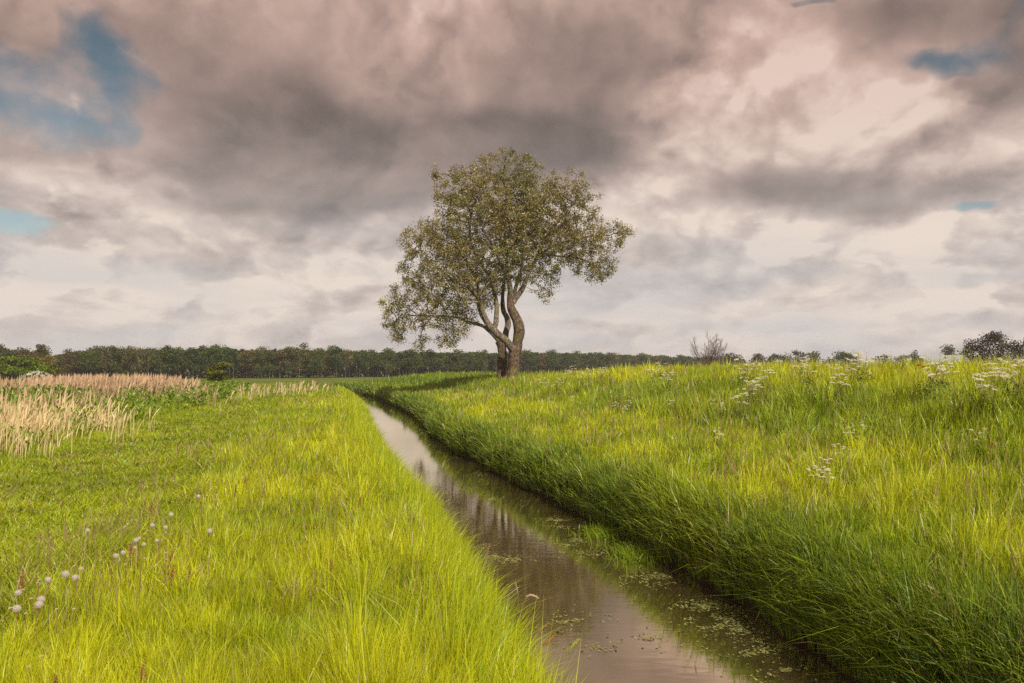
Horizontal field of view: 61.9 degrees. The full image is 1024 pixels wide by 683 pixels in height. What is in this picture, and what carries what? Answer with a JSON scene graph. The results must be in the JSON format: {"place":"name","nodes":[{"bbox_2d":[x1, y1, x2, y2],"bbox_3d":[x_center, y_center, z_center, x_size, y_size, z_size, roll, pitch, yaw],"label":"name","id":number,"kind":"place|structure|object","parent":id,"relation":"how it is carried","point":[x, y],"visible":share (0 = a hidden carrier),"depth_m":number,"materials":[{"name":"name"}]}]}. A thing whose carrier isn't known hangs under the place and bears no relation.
{"place":"outdoors","nodes":[
{"label":"outdoors","id":0,"kind":"place"},
{"bbox_2d":[0,357,1023,682],"bbox_3d":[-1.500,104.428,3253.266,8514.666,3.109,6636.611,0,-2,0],"label":"ground","id":1,"kind":"structure","parent":0,"point":[710,585],"depth_m":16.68,"materials":[{"name":"green plant"}]},
{"bbox_2d":[1,350,18,379],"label":"alder tree","id":2,"kind":"object","parent":1,"relation":"on","point":[6,353],"visible":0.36,"depth_m":188.64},
{"bbox_2d":[12,604,21,660],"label":"dandelion","id":3,"kind":"object","parent":1,"relation":"on","point":[15,609],"visible":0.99,"depth_m":5.06,"materials":[{"name":"white plant"}]},
{"bbox_2d":[17,573,27,620],"bbox_3d":[-3.366,1.806,5.893,0.049,0.445,0.044,4,12,17],"label":"sorrel","id":4,"kind":"object","parent":1,"relation":"on","point":[21,583],"visible":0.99,"depth_m":5.86,"materials":[{"name":"brown plant"}]},
{"bbox_2d":[0,355,46,378],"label":"maple tree","id":5,"kind":"object","parent":1,"relation":"on","point":[7,364],"visible":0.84,"depth_m":148.86,"materials":[{"name":"plant"}]},
{"bbox_2d":[18,370,49,379],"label":"elder shrub","id":6,"kind":"object","parent":1,"relation":"on","point":[38,373],"visible":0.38,"depth_m":69.79,"materials":[{"name":"white plant"}]},
{"bbox_2d":[16,361,54,379],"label":"maple tree","id":7,"kind":"object","parent":1,"relation":"on","point":[47,368],"visible":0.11,"depth_m":160.36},
{"bbox_2d":[31,601,43,654],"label":"dandelion","id":8,"kind":"object","parent":1,"relation":"on","point":[39,604],"visible":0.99,"depth_m":5.09,"materials":[{"name":"white plant"}]},
{"bbox_2d":[32,344,51,357],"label":"poplar tree","id":9,"kind":"object","parent":1,"relation":"on","point":[40,352],"visible":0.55,"depth_m":175.67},
{"bbox_2d":[38,355,63,376],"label":"birch tree","id":10,"kind":"object","parent":1,"relation":"on","point":[48,361],"visible":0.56,"depth_m":164.37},
{"bbox_2d":[59,348,81,375],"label":"beech tree","id":11,"kind":"object","parent":1,"relation":"on","point":[66,366],"visible":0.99,"depth_m":196.86,"materials":[{"name":"plant"}]},
{"bbox_2d":[74,351,93,371],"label":"oak tree","id":12,"kind":"object","parent":1,"relation":"on","point":[83,363],"visible":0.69,"depth_m":200.05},
{"bbox_2d":[85,349,103,375],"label":"oak tree","id":13,"kind":"object","parent":1,"relation":"on","point":[94,364],"visible":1,"depth_m":196.98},
{"bbox_2d":[97,345,120,378],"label":"beech tree","id":14,"kind":"object","parent":1,"relation":"on","point":[104,359],"visible":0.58,"depth_m":202.78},
{"bbox_2d":[105,345,126,371],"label":"oak tree","id":15,"kind":"object","parent":1,"relation":"on","point":[114,364],"visible":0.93,"depth_m":199.71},
{"bbox_2d":[107,349,129,371],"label":"ash tree","id":16,"kind":"object","parent":1,"relation":"on","point":[111,359],"visible":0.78,"depth_m":200.64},
{"bbox_2d":[0,379,253,446],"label":"nettle thicket","id":17,"kind":"object","parent":1,"relation":"on","point":[227,387],"visible":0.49,"depth_m":34.36,"materials":[{"name":"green plant"}]},
{"bbox_2d":[117,349,141,370],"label":"beech tree","id":18,"kind":"object","parent":1,"relation":"on","point":[132,363],"visible":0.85,"depth_m":201.24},
{"bbox_2d":[121,345,144,372],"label":"ash tree","id":19,"kind":"object","parent":1,"relation":"on","point":[130,353],"visible":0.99,"depth_m":199.69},
{"bbox_2d":[134,346,149,372],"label":"ash tree","id":20,"kind":"object","parent":1,"relation":"on","point":[140,349],"visible":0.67,"depth_m":205.18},
{"bbox_2d":[139,353,152,371],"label":"beech tree","id":21,"kind":"object","parent":1,"relation":"on","point":[147,366],"visible":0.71,"depth_m":206.09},
{"bbox_2d":[148,347,171,372],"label":"oak tree","id":22,"kind":"object","parent":1,"relation":"on","point":[156,361],"visible":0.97,"depth_m":203.08,"materials":[{"name":"plant"}]},
{"bbox_2d":[0,372,338,458],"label":"dry reeds","id":23,"kind":"object","parent":1,"relation":"on","point":[117,381],"visible":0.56,"depth_m":28.64,"materials":[{"name":"plant"}]},
{"bbox_2d":[163,345,179,375],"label":"alder tree","id":24,"kind":"object","parent":1,"relation":"on","point":[172,355],"visible":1,"depth_m":203.65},
{"bbox_2d":[177,347,195,374],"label":"alder tree","id":25,"kind":"object","parent":1,"relation":"on","point":[187,352],"visible":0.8,"depth_m":209.72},
{"bbox_2d":[184,351,201,375],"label":"alder tree","id":26,"kind":"object","parent":1,"relation":"on","point":[193,356],"visible":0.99,"depth_m":209.87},
{"bbox_2d":[193,348,204,372],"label":"alder tree","id":27,"kind":"object","parent":1,"relation":"on","point":[199,361],"visible":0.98,"depth_m":209.68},
{"bbox_2d":[196,345,217,378],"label":"oak tree","id":28,"kind":"object","parent":1,"relation":"on","point":[202,347],"visible":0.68,"depth_m":212.80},
{"bbox_2d":[207,346,225,367],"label":"oak tree","id":29,"kind":"object","parent":1,"relation":"on","point":[217,350],"visible":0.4,"depth_m":214.13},
{"bbox_2d":[201,361,234,381],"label":"willow shrub","id":30,"kind":"object","parent":1,"relation":"on","point":[216,373],"visible":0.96,"depth_m":94.39,"materials":[{"name":"plant"}]},
{"bbox_2d":[220,347,238,375],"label":"alder tree","id":31,"kind":"object","parent":1,"relation":"on","point":[230,352],"visible":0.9,"depth_m":210.34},
{"bbox_2d":[223,351,243,378],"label":"alder tree","id":32,"kind":"object","parent":1,"relation":"on","point":[235,362],"visible":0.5,"depth_m":212.99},
{"bbox_2d":[236,350,253,368],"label":"beech tree","id":33,"kind":"object","parent":1,"relation":"on","point":[246,360],"visible":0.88,"depth_m":218.27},
{"bbox_2d":[251,351,267,378],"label":"oak tree","id":34,"kind":"object","parent":1,"relation":"on","point":[256,365],"visible":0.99,"depth_m":212.69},
{"bbox_2d":[248,346,274,377],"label":"ash tree","id":35,"kind":"object","parent":1,"relation":"on","point":[262,349],"visible":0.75,"depth_m":214.63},
{"bbox_2d":[264,350,276,377],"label":"oak tree","id":36,"kind":"object","parent":1,"relation":"on","point":[270,366],"visible":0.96,"depth_m":214.65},
{"bbox_2d":[275,348,286,377],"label":"beech tree","id":37,"kind":"object","parent":1,"relation":"on","point":[282,367],"visible":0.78,"depth_m":216.00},
{"bbox_2d":[274,346,298,377],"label":"beech tree","id":38,"kind":"object","parent":1,"relation":"on","point":[285,356],"visible":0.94,"depth_m":215.53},
{"bbox_2d":[281,346,300,377],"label":"oak tree","id":39,"kind":"object","parent":1,"relation":"on","point":[288,365],"visible":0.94,"depth_m":215.56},
{"bbox_2d":[296,342,311,374],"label":"ash tree","id":40,"kind":"object","parent":1,"relation":"on","point":[304,350],"visible":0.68,"depth_m":220.93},
{"bbox_2d":[309,348,325,377],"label":"oak tree","id":41,"kind":"object","parent":1,"relation":"on","point":[315,356],"visible":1,"depth_m":220.04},
{"bbox_2d":[311,348,331,376],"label":"ash tree","id":42,"kind":"object","parent":1,"relation":"on","point":[323,368],"visible":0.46,"depth_m":228.25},
{"bbox_2d":[320,354,336,377],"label":"beech tree","id":43,"kind":"object","parent":1,"relation":"on","point":[332,365],"visible":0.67,"depth_m":229.31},
{"bbox_2d":[327,346,344,377],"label":"alder tree","id":44,"kind":"object","parent":1,"relation":"on","point":[333,355],"visible":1,"depth_m":225.74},
{"bbox_2d":[339,349,356,377],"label":"ash tree","id":45,"kind":"object","parent":1,"relation":"on","point":[350,358],"visible":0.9,"depth_m":233.05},
{"bbox_2d":[352,353,362,368],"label":"alder tree","id":46,"kind":"object","parent":1,"relation":"on","point":[357,362],"visible":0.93,"depth_m":236.95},
{"bbox_2d":[355,349,368,376],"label":"oak tree","id":47,"kind":"object","parent":1,"relation":"on","point":[363,353],"visible":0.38,"depth_m":243.85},
{"bbox_2d":[366,349,376,374],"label":"oak tree","id":48,"kind":"object","parent":1,"relation":"on","point":[371,351],"visible":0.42,"depth_m":247.98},
{"bbox_2d":[1,348,745,378],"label":"woods","id":49,"kind":"object","parent":1,"relation":"on","point":[247,373],"visible":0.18,"depth_m":240.06,"materials":[{"name":"plant"}]},
{"bbox_2d":[370,354,381,370],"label":"oak tree","id":50,"kind":"object","parent":1,"relation":"on","point":[375,363],"visible":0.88,"depth_m":246.03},
{"bbox_2d":[375,349,396,371],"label":"oak tree","id":51,"kind":"object","parent":1,"relation":"on","point":[384,357],"visible":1,"depth_m":244.26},
{"bbox_2d":[391,351,407,368],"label":"alder tree","id":52,"kind":"object","parent":1,"relation":"on","point":[399,354],"visible":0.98,"depth_m":251.61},
{"bbox_2d":[404,350,416,373],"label":"alder tree","id":53,"kind":"object","parent":1,"relation":"on","point":[407,357],"visible":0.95,"depth_m":253.37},
{"bbox_2d":[419,349,438,371],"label":"alder tree","id":54,"kind":"object","parent":1,"relation":"on","point":[431,354],"visible":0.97,"depth_m":256.66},
{"bbox_2d":[435,353,445,368],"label":"oak tree","id":55,"kind":"object","parent":1,"relation":"on","point":[440,363],"visible":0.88,"depth_m":260.26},
{"bbox_2d":[442,351,452,370],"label":"oak tree","id":56,"kind":"object","parent":1,"relation":"on","point":[447,358],"visible":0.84,"depth_m":272.86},
{"bbox_2d":[452,349,470,369],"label":"oak tree","id":57,"kind":"object","parent":1,"relation":"on","point":[463,360],"visible":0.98,"depth_m":272.82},
{"bbox_2d":[465,352,480,370],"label":"oak tree","id":58,"kind":"object","parent":1,"relation":"on","point":[474,363],"visible":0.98,"depth_m":274.70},
{"bbox_2d":[474,349,487,369],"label":"oak tree","id":59,"kind":"object","parent":1,"relation":"on","point":[483,364],"visible":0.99,"depth_m":277.18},
{"bbox_2d":[376,146,635,379],"bbox_3d":[-0.279,-5.296,58.189,17.663,16.077,7.950,0,-2,0],"label":"willow tree","id":60,"kind":"object","parent":1,"relation":"on","point":[459,255],"visible":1,"depth_m":57.46,"materials":[{"name":"green plant"}]},
{"bbox_2d":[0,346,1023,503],"bbox_3d":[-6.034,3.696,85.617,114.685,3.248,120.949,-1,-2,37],"label":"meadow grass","id":61,"kind":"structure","parent":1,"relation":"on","point":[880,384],"depth_m":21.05,"materials":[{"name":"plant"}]},
{"bbox_2d":[520,351,534,370],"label":"alder tree","id":62,"kind":"object","parent":1,"relation":"on","point":[529,356],"visible":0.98,"depth_m":298.76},
{"bbox_2d":[534,353,548,371],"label":"beech tree","id":63,"kind":"object","parent":1,"relation":"on","point":[542,362],"visible":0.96,"depth_m":313.00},
{"bbox_2d":[545,349,560,368],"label":"oak tree","id":64,"kind":"object","parent":1,"relation":"on","point":[552,358],"visible":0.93,"depth_m":318.42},
{"bbox_2d":[559,354,569,369],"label":"alder tree","id":65,"kind":"object","parent":1,"relation":"on","point":[563,363],"visible":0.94,"depth_m":326.62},
{"bbox_2d":[569,355,579,369],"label":"oak tree","id":66,"kind":"object","parent":1,"relation":"on","point":[576,362],"visible":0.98,"depth_m":337.13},
{"bbox_2d":[571,350,583,368],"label":"oak tree","id":67,"kind":"object","parent":1,"relation":"on","point":[576,353],"visible":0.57,"depth_m":342.67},
{"bbox_2d":[586,352,599,368],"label":"oak tree","id":68,"kind":"object","parent":1,"relation":"on","point":[593,358],"visible":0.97,"depth_m":350.02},
{"bbox_2d":[608,353,619,365],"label":"ash tree","id":69,"kind":"object","parent":1,"relation":"on","point":[615,357],"visible":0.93,"depth_m":363.53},
{"bbox_2d":[334,382,1023,682],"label":"bank grass","id":70,"kind":"structure","parent":1,"relation":"on","point":[527,481],"depth_m":7.99,"materials":[{"name":"plant"}]},
{"bbox_2d":[552,637,579,681],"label":"foxtail grass","id":71,"kind":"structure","parent":70,"relation":"on","point":[573,644],"depth_m":4.55,"materials":[{"name":"green plant"}]},
{"bbox_2d":[689,332,729,366],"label":"bare sapling","id":72,"kind":"object","parent":1,"relation":"on","point":[704,360],"visible":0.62,"depth_m":75.85,"materials":[{"name":"grey plant"}]},
{"bbox_2d":[720,352,743,365],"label":"horizon tree","id":73,"kind":"object","parent":1,"relation":"on","point":[731,356],"visible":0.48,"depth_m":299.90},
{"bbox_2d":[731,392,748,420],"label":"cow parsley","id":74,"kind":"object","parent":1,"relation":"on","point":[741,405],"visible":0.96,"depth_m":18.18,"materials":[{"name":"white plant"}]},
{"bbox_2d":[734,355,754,389],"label":"cow parsley","id":75,"kind":"object","parent":1,"relation":"on","point":[745,378],"visible":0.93,"depth_m":21.46,"materials":[{"name":"white plant"}]},
{"bbox_2d":[736,381,760,406],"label":"cow parsley","id":76,"kind":"object","parent":1,"relation":"on","point":[750,392],"visible":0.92,"depth_m":18.69,"materials":[{"name":"white plant"}]},
{"bbox_2d":[766,353,780,364],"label":"horizon tree","id":77,"kind":"object","parent":1,"relation":"on","point":[773,357],"visible":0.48,"depth_m":299.04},
{"bbox_2d":[778,349,806,364],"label":"horizon tree","id":78,"kind":"object","parent":1,"relation":"on","point":[795,353],"visible":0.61,"depth_m":299.43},
{"bbox_2d":[794,355,817,391],"bbox_3d":[6.404,0.817,18.582,0.447,1.039,0.638,0,-2,-12],"label":"cow parsley","id":79,"kind":"object","parent":1,"relation":"on","point":[808,378],"visible":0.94,"depth_m":18.59,"materials":[{"name":"white plant"}]},
{"bbox_2d":[816,466,836,489],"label":"cow parsley","id":80,"kind":"object","parent":1,"relation":"on","point":[827,485],"visible":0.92,"depth_m":10.50,"materials":[{"name":"white plant"}]},
{"bbox_2d":[820,351,846,364],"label":"horizon tree","id":81,"kind":"object","parent":1,"relation":"on","point":[840,357],"visible":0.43,"depth_m":299.86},
{"bbox_2d":[826,373,850,405],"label":"cow parsley","id":82,"kind":"object","parent":1,"relation":"on","point":[846,384],"visible":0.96,"depth_m":16.75,"materials":[{"name":"white plant"}]},
{"bbox_2d":[832,352,853,366],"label":"horizon tree","id":83,"kind":"object","parent":1,"relation":"on","point":[849,355],"visible":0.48,"depth_m":299.07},
{"bbox_2d":[843,358,859,386],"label":"cow parsley","id":84,"kind":"object","parent":1,"relation":"on","point":[849,370],"visible":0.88,"depth_m":18.41,"materials":[{"name":"white plant"}]},
{"bbox_2d":[844,348,867,384],"bbox_3d":[7.506,0.670,18.528,0.475,1.071,0.473,0,-2,-11],"label":"cow parsley","id":85,"kind":"object","parent":1,"relation":"on","point":[857,365],"visible":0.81,"depth_m":18.56,"materials":[{"name":"white plant"}]},
{"bbox_2d":[851,351,873,387],"bbox_3d":[7.390,0.704,17.832,0.447,1.038,0.637,-2,-2,40],"label":"cow parsley","id":86,"kind":"object","parent":1,"relation":"on","point":[863,373],"visible":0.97,"depth_m":17.84,"materials":[{"name":"green plant"}]},
{"bbox_2d":[912,359,946,407],"bbox_3d":[7.232,0.790,14.739,0.474,0.979,0.638,1,-2,-31],"label":"cow parsley","id":87,"kind":"object","parent":1,"relation":"on","point":[931,374],"visible":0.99,"depth_m":14.71,"materials":[{"name":"white plant"}]},
{"bbox_2d":[918,353,950,403],"bbox_3d":[7.392,0.728,14.925,0.533,1.037,0.576,-1,-2,26],"label":"cow parsley","id":88,"kind":"object","parent":1,"relation":"on","point":[937,382],"visible":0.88,"depth_m":14.90,"materials":[{"name":"white plant"}]},
{"bbox_2d":[931,362,959,390],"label":"cow parsley","id":89,"kind":"object","parent":1,"relation":"on","point":[943,373],"visible":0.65,"depth_m":15.50,"materials":[{"name":"white plant"}]},
{"bbox_2d":[939,344,956,354],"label":"lime tree","id":90,"kind":"object","parent":1,"relation":"on","point":[948,350],"visible":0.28,"depth_m":255.11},
{"bbox_2d":[956,339,980,362],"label":"hawthorn tree","id":91,"kind":"object","parent":1,"relation":"on","point":[971,354],"visible":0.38,"depth_m":118.44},
{"bbox_2d":[971,371,996,410],"bbox_3d":[7.347,0.868,13.244,0.392,0.809,0.527,-1,-2,22],"label":"cow parsley","id":92,"kind":"object","parent":1,"relation":"on","point":[984,389],"visible":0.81,"depth_m":13.26,"materials":[{"name":"white plant"}]},
{"bbox_2d":[965,331,1006,362],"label":"hawthorn tree","id":93,"kind":"object","parent":1,"relation":"on","point":[980,349],"visible":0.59,"depth_m":111.53,"materials":[{"name":"plant"}]},
{"bbox_2d":[971,372,1008,422],"bbox_3d":[7.276,0.882,12.939,0.473,0.853,0.438,0,-2,-11],"label":"cow parsley","id":94,"kind":"object","parent":1,"relation":"on","point":[980,389],"visible":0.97,"depth_m":12.96,"materials":[{"name":"green plant"}]},
{"bbox_2d":[982,359,1006,398],"bbox_3d":[7.870,0.715,13.858,0.390,0.880,0.389,-2,-2,42],"label":"cow parsley","id":95,"kind":"object","parent":1,"relation":"on","point":[996,372],"visible":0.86,"depth_m":13.84,"materials":[{"name":"white plant"}]},
{"bbox_2d":[981,330,1022,361],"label":"hawthorn tree","id":96,"kind":"object","parent":1,"relation":"on","point":[1009,349],"visible":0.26,"depth_m":115.63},
{"bbox_2d":[993,358,1023,391],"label":"cow parsley","id":97,"kind":"object","parent":1,"relation":"on","point":[1018,362],"visible":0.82,"depth_m":13.77,"materials":[{"name":"white plant"}]},
{"bbox_2d":[998,358,1023,410],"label":"cow parsley","id":98,"kind":"object","parent":1,"relation":"on","point":[1010,379],"visible":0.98,"depth_m":13.04,"materials":[{"name":"white plant"}]},
{"bbox_2d":[1007,340,1023,360],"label":"hawthorn tree","id":99,"kind":"object","parent":1,"relation":"on","point":[1019,347],"visible":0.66,"depth_m":110.17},
{"bbox_2d":[0,0,1023,368],"label":"sky","id":100,"kind":"structure","parent":0,"point":[825,177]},
{"bbox_2d":[351,391,850,682],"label":"water","id":101,"kind":"structure","parent":0,"point":[506,519],"depth_m":9.73,"materials":[{"name":"liquid"}]},
{"bbox_2d":[496,554,548,565],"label":"floating weed","id":102,"kind":"object","parent":101,"relation":"on","point":[512,559],"visible":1,"depth_m":11.57,"materials":[{"name":"green plant"}]},
{"bbox_2d":[567,520,628,543],"bbox_3d":[1.362,2.913,13.352,1.139,0.219,1.794,0,-2,0],"label":"grass tuft","id":103,"kind":"object","parent":101,"relation":"on","point":[602,530],"visible":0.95,"depth_m":13.13,"materials":[{"name":"plant"}]},
{"bbox_2d":[598,538,667,573],"bbox_3d":[1.661,2.853,11.717,1.148,0.235,1.619,1,-2,-18],"label":"grass tuft","id":104,"kind":"object","parent":101,"relation":"on","point":[634,553],"visible":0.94,"depth_m":11.59,"materials":[{"name":"plant"}]},
{"bbox_2d":[619,566,682,583],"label":"floating weed","id":105,"kind":"object","parent":101,"relation":"on","point":[663,576],"visible":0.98,"depth_m":10.64,"materials":[{"name":"green plant"}]},
{"bbox_2d":[592,626,715,652],"bbox_3d":[1.339,2.849,8.195,1.244,0.016,0.798,0,-2,0],"label":"floating weed","id":106,"kind":"object","parent":101,"relation":"on","point":[660,636],"visible":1,"depth_m":8.19,"materials":[{"name":"green plant"}]},
{"bbox_2d":[631,594,743,620],"bbox_3d":[1.905,2.881,9.261,1.192,0.019,1.024,0,-2,0],"label":"floating weed","id":107,"kind":"object","parent":101,"relation":"on","point":[704,605],"visible":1,"depth_m":9.30,"materials":[{"name":"green plant"}]},
{"bbox_2d":[669,607,762,640],"bbox_3d":[2.032,2.864,8.749,1.051,0.021,1.177,1,-2,-37],"label":"floating weed","id":108,"kind":"object","parent":101,"relation":"on","point":[727,620],"visible":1,"depth_m":8.72,"materials":[{"name":"green plant"}]},
{"bbox_2d":[661,617,783,645],"bbox_3d":[2.060,2.855,8.433,1.079,0.019,0.892,0,-2,0],"label":"floating weed","id":109,"kind":"object","parent":101,"relation":"on","point":[741,629],"visible":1,"depth_m":8.51,"materials":[{"name":"green plant"}]},
{"bbox_2d":[705,629,779,651],"bbox_3d":[2.253,2.845,8.130,0.664,0.019,0.648,1,-2,-23],"label":"floating weed","id":110,"kind":"object","parent":101,"relation":"on","point":[760,642],"visible":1,"depth_m":8.09,"materials":[{"name":"green plant"}]},
{"bbox_2d":[726,647,803,669],"bbox_3d":[2.259,2.830,7.628,0.482,0.019,0.722,2,-2,-42],"label":"floating weed","id":111,"kind":"object","parent":101,"relation":"on","point":[747,653],"visible":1,"depth_m":7.74,"materials":[{"name":"green plant"}]},
{"bbox_2d":[710,657,828,682],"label":"floating weed","id":112,"kind":"object","parent":101,"relation":"on","point":[784,670],"visible":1,"depth_m":7.31,"materials":[{"name":"green plant"}]},
{"bbox_2d":[734,640,804,653],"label":"floating weed","id":113,"kind":"object","parent":101,"relation":"on","point":[777,647],"visible":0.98,"depth_m":7.92,"materials":[{"name":"green plant"}]},
{"bbox_2d":[917,355,979,365],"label":"farm shed","id":114,"kind":"structure","parent":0,"point":[932,357],"depth_m":233.41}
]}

